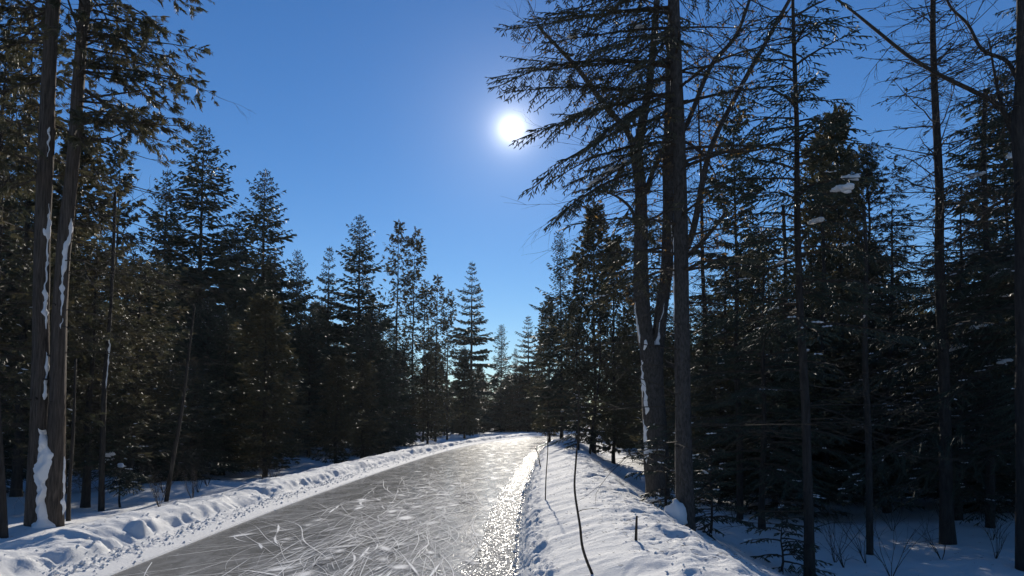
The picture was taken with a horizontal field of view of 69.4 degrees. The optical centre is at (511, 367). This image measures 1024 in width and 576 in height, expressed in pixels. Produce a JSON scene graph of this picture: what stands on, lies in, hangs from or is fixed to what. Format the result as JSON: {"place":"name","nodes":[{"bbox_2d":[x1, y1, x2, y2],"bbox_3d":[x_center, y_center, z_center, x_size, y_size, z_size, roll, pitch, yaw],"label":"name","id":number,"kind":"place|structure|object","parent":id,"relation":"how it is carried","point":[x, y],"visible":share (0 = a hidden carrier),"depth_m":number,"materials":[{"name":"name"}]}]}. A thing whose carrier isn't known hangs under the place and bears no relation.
{"place":"outdoors","nodes":[
{"label":"outdoors","id":0,"kind":"place"},
{"bbox_2d":[0,0,1015,420],"label":"sky","id":1,"kind":"structure","parent":0,"point":[384,112],"materials":[{"name":"blue"}]},
{"bbox_2d":[0,421,1023,575],"bbox_3d":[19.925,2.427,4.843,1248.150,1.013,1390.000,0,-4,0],"label":"snow ground","id":2,"kind":"structure","parent":0,"point":[969,550],"depth_m":13.55,"materials":[{"name":"white snow"}]},
{"bbox_2d":[0,311,30,492],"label":"young spruce","id":3,"kind":"object","parent":2,"relation":"on","point":[7,454],"visible":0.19,"depth_m":18.75,"materials":[{"name":"green plant"}]},
{"bbox_2d":[0,141,46,537],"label":"bare sapling","id":4,"kind":"object","parent":2,"relation":"on","point":[4,533],"visible":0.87,"depth_m":10.48,"materials":[{"name":"brown plant"}]},
{"bbox_2d":[0,124,82,460],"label":"spruce tree","id":5,"kind":"object","parent":2,"relation":"on","point":[7,254],"visible":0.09,"depth_m":25.71,"materials":[{"name":"green plant"}]},
{"bbox_2d":[0,1,111,496],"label":"cedar tree","id":6,"kind":"object","parent":2,"relation":"on","point":[16,480],"visible":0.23,"depth_m":17.02,"materials":[{"name":"green plant"}]},
{"bbox_2d":[0,23,123,472],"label":"cedar tree","id":7,"kind":"object","parent":2,"relation":"on","point":[11,393],"visible":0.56,"depth_m":13.82,"materials":[{"name":"green plant"}]},
{"bbox_2d":[8,358,149,520],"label":"bare sapling","id":8,"kind":"object","parent":2,"relation":"on","point":[68,497],"visible":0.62,"depth_m":12.52,"materials":[{"name":"brown plant"}]},
{"bbox_2d":[0,130,161,493],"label":"cedar tree","id":9,"kind":"object","parent":2,"relation":"on","point":[92,162],"visible":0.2,"depth_m":18.10,"materials":[{"name":"green plant"}]},
{"bbox_2d":[3,241,181,507],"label":"cedar tree","id":10,"kind":"object","parent":2,"relation":"on","point":[85,501],"visible":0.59,"depth_m":15.56,"materials":[{"name":"green plant"}]},
{"bbox_2d":[3,192,197,511],"bbox_3d":[-7.878,-0.302,14.448,2.946,6.440,2.994,0,-4,0],"label":"bare sapling","id":11,"kind":"object","parent":2,"relation":"on","point":[101,484],"visible":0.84,"depth_m":14.49,"materials":[{"name":"brown plant"}]},
{"bbox_2d":[75,146,152,470],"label":"cedar tree","id":12,"kind":"object","parent":2,"relation":"on","point":[129,178],"visible":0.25,"depth_m":26.43,"materials":[{"name":"green plant"}]},
{"bbox_2d":[78,434,154,507],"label":"young fir","id":13,"kind":"object","parent":2,"relation":"on","point":[129,474],"visible":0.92,"depth_m":14.82,"materials":[{"name":"green plant"}]},
{"bbox_2d":[0,0,252,527],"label":"cedar tree","id":14,"kind":"object","parent":2,"relation":"on","point":[45,491],"visible":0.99,"depth_m":11.61,"materials":[{"name":"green plant"}]},
{"bbox_2d":[92,256,203,475],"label":"spruce tree","id":15,"kind":"object","parent":2,"relation":"on","point":[164,330],"visible":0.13,"depth_m":25.11,"materials":[{"name":"green plant"}]},
{"bbox_2d":[67,256,233,488],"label":"cedar tree","id":16,"kind":"object","parent":2,"relation":"on","point":[165,393],"visible":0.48,"depth_m":19.10,"materials":[{"name":"green plant"}]},
{"bbox_2d":[73,345,227,483],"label":"young spruce","id":17,"kind":"object","parent":2,"relation":"on","point":[161,460],"visible":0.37,"depth_m":21.10,"materials":[{"name":"green plant"}]},
{"bbox_2d":[93,169,217,450],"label":"spruce tree","id":18,"kind":"object","parent":2,"relation":"on","point":[159,225],"visible":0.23,"depth_m":33.25,"materials":[{"name":"green plant"}]},
{"bbox_2d":[108,290,232,501],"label":"bare sapling","id":19,"kind":"object","parent":2,"relation":"on","point":[170,474],"visible":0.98,"depth_m":15.53,"materials":[{"name":"brown plant"}]},
{"bbox_2d":[123,359,258,481],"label":"young spruce","id":20,"kind":"object","parent":2,"relation":"on","point":[205,395],"visible":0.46,"depth_m":23.37,"materials":[{"name":"green plant"}]},
{"bbox_2d":[115,124,275,447],"bbox_3d":[-14.605,-3.363,34.226,7.137,16.299,6.900,0,-4,2],"label":"spruce tree","id":21,"kind":"object","parent":2,"relation":"on","point":[227,275],"visible":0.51,"depth_m":34.08,"materials":[{"name":"green plant"}]},
{"bbox_2d":[169,297,261,466],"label":"young spruce","id":22,"kind":"object","parent":2,"relation":"on","point":[197,342],"visible":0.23,"depth_m":30.05,"materials":[{"name":"green plant"}]},
{"bbox_2d":[178,310,277,475],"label":"spruce tree","id":23,"kind":"object","parent":2,"relation":"on","point":[227,373],"visible":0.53,"depth_m":25.77,"materials":[{"name":"green plant"}]},
{"bbox_2d":[202,208,286,426],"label":"spruce tree","id":24,"kind":"object","parent":2,"relation":"on","point":[242,252],"visible":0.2,"depth_m":37.33,"materials":[{"name":"green plant"}]},
{"bbox_2d":[189,309,304,469],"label":"spruce tree","id":25,"kind":"object","parent":2,"relation":"on","point":[259,420],"visible":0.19,"depth_m":28.78,"materials":[{"name":"green plant"}]},
{"bbox_2d":[205,292,312,476],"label":"cedar tree","id":26,"kind":"object","parent":2,"relation":"on","point":[263,304],"visible":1,"depth_m":24.83,"materials":[{"name":"green plant"}]},
{"bbox_2d":[206,168,326,437],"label":"spruce tree","id":27,"kind":"object","parent":2,"relation":"on","point":[298,305],"visible":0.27,"depth_m":40.30,"materials":[{"name":"green plant"}]},
{"bbox_2d":[233,305,311,464],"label":"spruce tree","id":28,"kind":"object","parent":2,"relation":"on","point":[300,421],"visible":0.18,"depth_m":31.77,"materials":[{"name":"green plant"}]},
{"bbox_2d":[0,431,581,575],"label":"snowbank","id":29,"kind":"object","parent":2,"relation":"on","point":[112,532],"visible":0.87,"depth_m":10.38,"materials":[{"name":"white snow"}]},
{"bbox_2d":[134,436,183,506],"bbox_3d":[-6.362,1.881,13.354,0.874,1.303,1.737,4,-5,-42],"label":"leafless shrub","id":30,"kind":"object","parent":29,"relation":"on","point":[159,504],"visible":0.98,"depth_m":13.17,"materials":[{"name":"brown plant"}]},
{"bbox_2d":[0,445,745,575],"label":"snow crumbs","id":31,"kind":"object","parent":29,"relation":"on","point":[82,562],"visible":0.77,"depth_m":9.48,"materials":[{"name":"white snow"}]},
{"bbox_2d":[269,249,330,443],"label":"spruce tree","id":32,"kind":"object","parent":2,"relation":"on","point":[299,290],"visible":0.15,"depth_m":43.30,"materials":[{"name":"green plant"}]},
{"bbox_2d":[274,306,339,456],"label":"spruce tree","id":33,"kind":"object","parent":2,"relation":"on","point":[319,355],"visible":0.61,"depth_m":38.42,"materials":[{"name":"green plant"}]},
{"bbox_2d":[292,325,340,452],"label":"cedar tree","id":34,"kind":"object","parent":2,"relation":"on","point":[311,362],"visible":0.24,"depth_m":41.13,"materials":[{"name":"green plant"}]},
{"bbox_2d":[301,246,356,441],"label":"spruce tree","id":35,"kind":"object","parent":2,"relation":"on","point":[331,337],"visible":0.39,"depth_m":50.07,"materials":[{"name":"green plant"}]},
{"bbox_2d":[301,355,367,463],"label":"cedar tree","id":36,"kind":"object","parent":2,"relation":"on","point":[338,369],"visible":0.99,"depth_m":29.13,"materials":[{"name":"green plant"}]},
{"bbox_2d":[111,434,569,575],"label":"ice trail","id":37,"kind":"object","parent":2,"relation":"on","point":[497,555],"visible":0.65,"depth_m":10.83,"materials":[{"name":"grey ice"}]},
{"bbox_2d":[124,435,563,575],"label":"ice scratches","id":38,"kind":"object","parent":37,"relation":"on","point":[366,552],"visible":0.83,"depth_m":10.30,"materials":[{"name":"white ice"}]},
{"bbox_2d":[316,215,398,440],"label":"spruce tree","id":39,"kind":"object","parent":2,"relation":"on","point":[347,312],"visible":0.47,"depth_m":50.08,"materials":[{"name":"green plant"}]},
{"bbox_2d":[312,308,418,456],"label":"young spruce","id":40,"kind":"object","parent":2,"relation":"on","point":[373,348],"visible":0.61,"depth_m":38.40,"materials":[{"name":"green plant"}]},
{"bbox_2d":[338,358,393,458],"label":"cedar tree","id":41,"kind":"object","parent":2,"relation":"on","point":[367,426],"visible":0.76,"depth_m":33.19,"materials":[{"name":"green plant"}]},
{"bbox_2d":[343,345,412,452],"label":"young spruce","id":42,"kind":"object","parent":2,"relation":"on","point":[393,404],"visible":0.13,"depth_m":40.37,"materials":[{"name":"green plant"}]},
{"bbox_2d":[373,220,426,391],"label":"cedar tree","id":43,"kind":"object","parent":2,"relation":"on","point":[400,231],"visible":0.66,"depth_m":52.42,"materials":[{"name":"green plant"}]},
{"bbox_2d":[368,329,433,446],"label":"young spruce","id":44,"kind":"object","parent":2,"relation":"on","point":[402,361],"visible":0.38,"depth_m":45.42,"materials":[{"name":"green plant"}]},
{"bbox_2d":[395,226,434,420],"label":"cedar tree","id":45,"kind":"object","parent":2,"relation":"on","point":[419,260],"visible":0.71,"depth_m":53.55,"materials":[{"name":"green plant"}]},
{"bbox_2d":[391,364,438,445],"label":"young cedar","id":46,"kind":"object","parent":2,"relation":"on","point":[414,402],"visible":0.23,"depth_m":50.01,"materials":[{"name":"green plant"}]},
{"bbox_2d":[408,280,441,434],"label":"cedar tree","id":47,"kind":"object","parent":2,"relation":"on","point":[426,291],"visible":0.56,"depth_m":56.23,"materials":[{"name":"green plant"}]},
{"bbox_2d":[402,353,466,443],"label":"young cedar","id":48,"kind":"object","parent":2,"relation":"on","point":[426,380],"visible":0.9,"depth_m":50.02,"materials":[{"name":"green plant"}]},
{"bbox_2d":[417,274,460,441],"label":"cedar tree","id":49,"kind":"object","parent":2,"relation":"on","point":[435,289],"visible":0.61,"depth_m":58.28,"materials":[{"name":"green plant"}]},
{"bbox_2d":[437,289,462,439],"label":"cedar tree","id":50,"kind":"object","parent":2,"relation":"on","point":[450,304],"visible":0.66,"depth_m":62.33,"materials":[{"name":"green plant"}]},
{"bbox_2d":[443,356,483,438],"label":"cedar tree","id":51,"kind":"object","parent":2,"relation":"on","point":[466,368],"visible":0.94,"depth_m":69.14,"materials":[{"name":"green plant"}]},
{"bbox_2d":[440,346,490,436],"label":"spruce tree","id":52,"kind":"object","parent":2,"relation":"on","point":[464,352],"visible":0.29,"depth_m":72.47,"materials":[{"name":"green plant"}]},
{"bbox_2d":[439,263,501,433],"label":"spruce tree","id":53,"kind":"object","parent":2,"relation":"on","point":[476,339],"visible":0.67,"depth_m":87.98,"materials":[{"name":"green plant"}]},
{"bbox_2d":[468,366,494,428],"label":"cedar tree","id":54,"kind":"object","parent":2,"relation":"on","point":[480,369],"visible":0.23,"depth_m":104.05,"materials":[{"name":"green plant"}]},
{"bbox_2d":[483,324,519,431],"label":"spruce tree","id":55,"kind":"object","parent":2,"relation":"on","point":[501,416],"visible":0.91,"depth_m":103.77,"materials":[{"name":"green plant"}]},
{"bbox_2d":[496,373,535,430],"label":"young cedar","id":56,"kind":"object","parent":2,"relation":"on","point":[521,389],"visible":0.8,"depth_m":102.43,"materials":[{"name":"green plant"}]},
{"bbox_2d":[498,316,551,431],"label":"spruce tree","id":57,"kind":"object","parent":2,"relation":"on","point":[524,368],"visible":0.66,"depth_m":102.48,"materials":[{"name":"green plant"}]},
{"bbox_2d":[526,338,556,431],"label":"cedar tree","id":58,"kind":"object","parent":2,"relation":"on","point":[537,369],"visible":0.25,"depth_m":97.88,"materials":[{"name":"green plant"}]},
{"bbox_2d":[578,234,642,463],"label":"cedar tree","id":59,"kind":"object","parent":2,"relation":"on","point":[605,419],"visible":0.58,"depth_m":29.89,"materials":[{"name":"green plant"}]},
{"bbox_2d":[568,208,709,472],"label":"cedar tree","id":60,"kind":"object","parent":2,"relation":"on","point":[625,355],"visible":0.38,"depth_m":22.16,"materials":[{"name":"green plant"}]},
{"bbox_2d":[518,432,792,575],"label":"snowbank","id":61,"kind":"object","parent":2,"relation":"on","point":[549,554],"visible":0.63,"depth_m":8.39,"materials":[{"name":"white snow"}]},
{"bbox_2d":[524,301,571,441],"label":"cedar tree","id":62,"kind":"object","parent":61,"relation":"on","point":[543,419],"visible":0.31,"depth_m":51.93,"materials":[{"name":"green plant"}]},
{"bbox_2d":[524,231,591,438],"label":"spruce tree","id":63,"kind":"object","parent":61,"relation":"on","point":[551,334],"visible":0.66,"depth_m":44.04,"materials":[{"name":"green plant"}]},
{"bbox_2d":[551,268,598,439],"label":"cedar tree","id":64,"kind":"object","parent":61,"relation":"on","point":[569,307],"visible":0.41,"depth_m":38.20,"materials":[{"name":"green plant"}]},
{"bbox_2d":[548,390,606,449],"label":"young fir","id":65,"kind":"object","parent":61,"relation":"on","point":[573,435],"visible":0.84,"depth_m":26.80,"materials":[{"name":"green plant"}]},
{"bbox_2d":[573,375,598,573],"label":"bare sapling","id":66,"kind":"object","parent":61,"relation":"on","point":[581,542],"visible":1,"depth_m":5.99,"materials":[{"name":"brown plant"}]},
{"bbox_2d":[552,202,640,454],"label":"cedar tree","id":67,"kind":"object","parent":61,"relation":"on","point":[589,243],"visible":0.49,"depth_m":34.04,"materials":[{"name":"green plant"}]},
{"bbox_2d":[578,276,618,453],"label":"bare sapling","id":68,"kind":"object","parent":61,"relation":"on","point":[593,420],"visible":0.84,"depth_m":27.02,"materials":[{"name":"brown plant"}]},
{"bbox_2d":[623,424,719,515],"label":"young fir","id":69,"kind":"object","parent":61,"relation":"on","point":[648,452],"visible":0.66,"depth_m":11.21,"materials":[{"name":"green plant"}]},
{"bbox_2d":[496,0,868,506],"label":"forked tree","id":70,"kind":"object","parent":61,"relation":"on","point":[646,329],"visible":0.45,"depth_m":12.96,"materials":[{"name":"brown plant"}]},
{"bbox_2d":[655,449,757,539],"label":"young fir","id":71,"kind":"object","parent":61,"relation":"on","point":[707,502],"visible":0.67,"depth_m":10.71,"materials":[{"name":"green plant"}]},
{"bbox_2d":[486,0,974,530],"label":"spruce tree","id":72,"kind":"object","parent":61,"relation":"on","point":[682,506],"visible":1,"depth_m":9.82,"materials":[{"name":"brown plant"}]},
{"bbox_2d":[635,314,713,468],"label":"young spruce","id":73,"kind":"object","parent":2,"relation":"on","point":[671,396],"visible":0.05,"depth_m":31.63,"materials":[{"name":"green plant"}]},
{"bbox_2d":[666,42,736,485],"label":"larch tree","id":74,"kind":"object","parent":2,"relation":"on","point":[703,272],"visible":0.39,"depth_m":20.25,"materials":[{"name":"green plant"}]},
{"bbox_2d":[668,311,772,469],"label":"young spruce","id":75,"kind":"object","parent":2,"relation":"on","point":[696,352],"visible":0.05,"depth_m":24.59,"materials":[{"name":"green plant"}]},
{"bbox_2d":[672,69,781,405],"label":"spruce tree","id":76,"kind":"object","parent":2,"relation":"on","point":[738,251],"visible":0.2,"depth_m":26.33,"materials":[{"name":"green plant"}]},
{"bbox_2d":[668,367,794,503],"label":"young cedar","id":77,"kind":"object","parent":2,"relation":"on","point":[728,387],"visible":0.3,"depth_m":16.80,"materials":[{"name":"green plant"}]},
{"bbox_2d":[666,244,801,499],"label":"spruce tree","id":78,"kind":"object","parent":2,"relation":"on","point":[709,320],"visible":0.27,"depth_m":19.16,"materials":[{"name":"green plant"}]},
{"bbox_2d":[666,210,817,519],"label":"dead tree","id":79,"kind":"object","parent":2,"relation":"on","point":[739,492],"visible":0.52,"depth_m":14.40,"materials":[{"name":"brown plant"}]},
{"bbox_2d":[666,249,822,489],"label":"cedar tree","id":80,"kind":"object","parent":2,"relation":"on","point":[751,296],"visible":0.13,"depth_m":19.11,"materials":[{"name":"green plant"}]},
{"bbox_2d":[663,225,891,529],"bbox_3d":[4.510,0.301,13.560,3.931,5.904,4.312,0,-4,0],"label":"spruce tree","id":81,"kind":"object","parent":2,"relation":"on","point":[765,443],"visible":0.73,"depth_m":13.37,"materials":[{"name":"green plant"}]},
{"bbox_2d":[706,194,851,510],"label":"dead tree","id":82,"kind":"object","parent":2,"relation":"on","point":[784,275],"visible":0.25,"depth_m":17.10,"materials":[{"name":"brown plant"}]},
{"bbox_2d":[740,504,834,575],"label":"young fir","id":83,"kind":"object","parent":2,"relation":"on","point":[796,546],"visible":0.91,"depth_m":9.65,"materials":[{"name":"green plant"}]},
{"bbox_2d":[741,198,862,501],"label":"dead tree","id":84,"kind":"object","parent":2,"relation":"on","point":[825,455],"visible":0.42,"depth_m":18.05,"materials":[{"name":"brown plant"}]},
{"bbox_2d":[693,312,924,519],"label":"young spruce","id":85,"kind":"object","parent":2,"relation":"on","point":[776,490],"visible":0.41,"depth_m":15.83,"materials":[{"name":"green plant"}]},
{"bbox_2d":[634,0,991,575],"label":"spruce tree","id":86,"kind":"object","parent":2,"relation":"on","point":[837,190],"visible":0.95,"depth_m":9.61,"materials":[{"name":"green plant"}]},
{"bbox_2d":[744,274,908,483],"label":"young spruce","id":87,"kind":"object","parent":2,"relation":"on","point":[811,346],"visible":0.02,"depth_m":20.92,"materials":[{"name":"green plant"}]},
{"bbox_2d":[773,133,880,401],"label":"cedar tree","id":88,"kind":"object","parent":2,"relation":"on","point":[804,220],"visible":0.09,"depth_m":24.34,"materials":[{"name":"green plant"}]},
{"bbox_2d":[779,103,903,492],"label":"cedar tree","id":89,"kind":"object","parent":2,"relation":"on","point":[836,157],"visible":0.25,"depth_m":20.23,"materials":[{"name":"green plant"}]},
{"bbox_2d":[793,475,903,562],"bbox_3d":[4.562,2.145,10.471,1.974,1.387,0.979,3,-5,-32],"label":"leafless shrub","id":90,"kind":"object","parent":2,"relation":"on","point":[833,556],"visible":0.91,"depth_m":10.72,"materials":[{"name":"brown plant"}]},
{"bbox_2d":[816,496,885,562],"bbox_3d":[4.918,2.323,10.870,0.900,1.124,1.386,3,-5,-40],"label":"leafless shrub","id":91,"kind":"object","parent":2,"relation":"on","point":[860,533],"visible":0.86,"depth_m":10.76,"materials":[{"name":"brown plant"}]},
{"bbox_2d":[758,129,967,554],"bbox_3d":[5.633,-0.248,11.748,2.997,6.878,3.846,-3,-5,35],"label":"dead tree","id":92,"kind":"object","parent":2,"relation":"on","point":[868,465],"visible":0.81,"depth_m":11.45,"materials":[{"name":"brown plant"}]},
{"bbox_2d":[839,241,900,445],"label":"cedar tree","id":93,"kind":"object","parent":2,"relation":"on","point":[880,290],"visible":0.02,"depth_m":28.03,"materials":[{"name":"green plant"}]},
{"bbox_2d":[739,0,1023,571],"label":"arching tree","id":94,"kind":"object","parent":2,"relation":"on","point":[1014,123],"visible":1,"depth_m":10.83,"materials":[{"name":"brown plant"}]},
{"bbox_2d":[791,137,975,505],"bbox_3d":[8.970,-0.910,17.900,4.112,9.497,4.235,2,-4,-24],"label":"cedar tree","id":95,"kind":"object","parent":2,"relation":"on","point":[865,157],"visible":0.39,"depth_m":17.89,"materials":[{"name":"green plant"}]},
{"bbox_2d":[841,469,955,575],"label":"leafless shrub","id":96,"kind":"object","parent":2,"relation":"on","point":[896,541],"visible":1,"depth_m":9.77,"materials":[{"name":"brown plant"}]},
{"bbox_2d":[812,188,1015,513],"bbox_3d":[8.797,-0.284,16.917,4.774,7.828,4.236,0,-4,0],"label":"spruce tree","id":97,"kind":"object","parent":2,"relation":"on","point":[890,310],"visible":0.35,"depth_m":16.84,"materials":[{"name":"green plant"}]},
{"bbox_2d":[819,0,1015,544],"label":"spruce tree","id":98,"kind":"object","parent":2,"relation":"on","point":[945,428],"visible":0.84,"depth_m":12.53,"materials":[{"name":"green plant"}]},
{"bbox_2d":[831,181,1015,526],"bbox_3d":[9.627,-0.235,15.931,4.483,7.526,4.628,1,-4,-19],"label":"spruce tree","id":99,"kind":"object","parent":2,"relation":"on","point":[958,511],"visible":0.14,"depth_m":15.53,"materials":[{"name":"green plant"}]},
{"bbox_2d":[837,0,1015,532],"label":"spruce tree","id":100,"kind":"object","parent":2,"relation":"on","point":[1001,411],"visible":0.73,"depth_m":12.88,"materials":[{"name":"green plant"}]},
{"bbox_2d":[864,310,998,486],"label":"young cedar","id":101,"kind":"object","parent":2,"relation":"on","point":[925,312],"visible":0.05,"depth_m":20.01,"materials":[{"name":"green plant"}]},
{"bbox_2d":[861,277,1005,468],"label":"young cedar","id":102,"kind":"object","parent":2,"relation":"on","point":[957,284],"visible":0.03,"depth_m":21.06,"materials":[{"name":"green plant"}]},
{"bbox_2d":[892,69,1014,527],"bbox_3d":[9.333,-1.245,14.639,3.703,9.329,3.079,-1,-4,17],"label":"dead tree","id":103,"kind":"object","parent":2,"relation":"on","point":[991,483],"visible":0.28,"depth_m":14.46,"materials":[{"name":"brown plant"}]},
{"bbox_2d":[921,72,1014,471],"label":"spruce tree","id":104,"kind":"object","parent":2,"relation":"on","point":[964,114],"visible":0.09,"depth_m":20.42,"materials":[{"name":"green plant"}]},
{"bbox_2d":[937,279,1014,501],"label":"young cedar","id":105,"kind":"object","parent":2,"relation":"on","point":[1012,371],"visible":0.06,"depth_m":16.85,"materials":[{"name":"green plant"}]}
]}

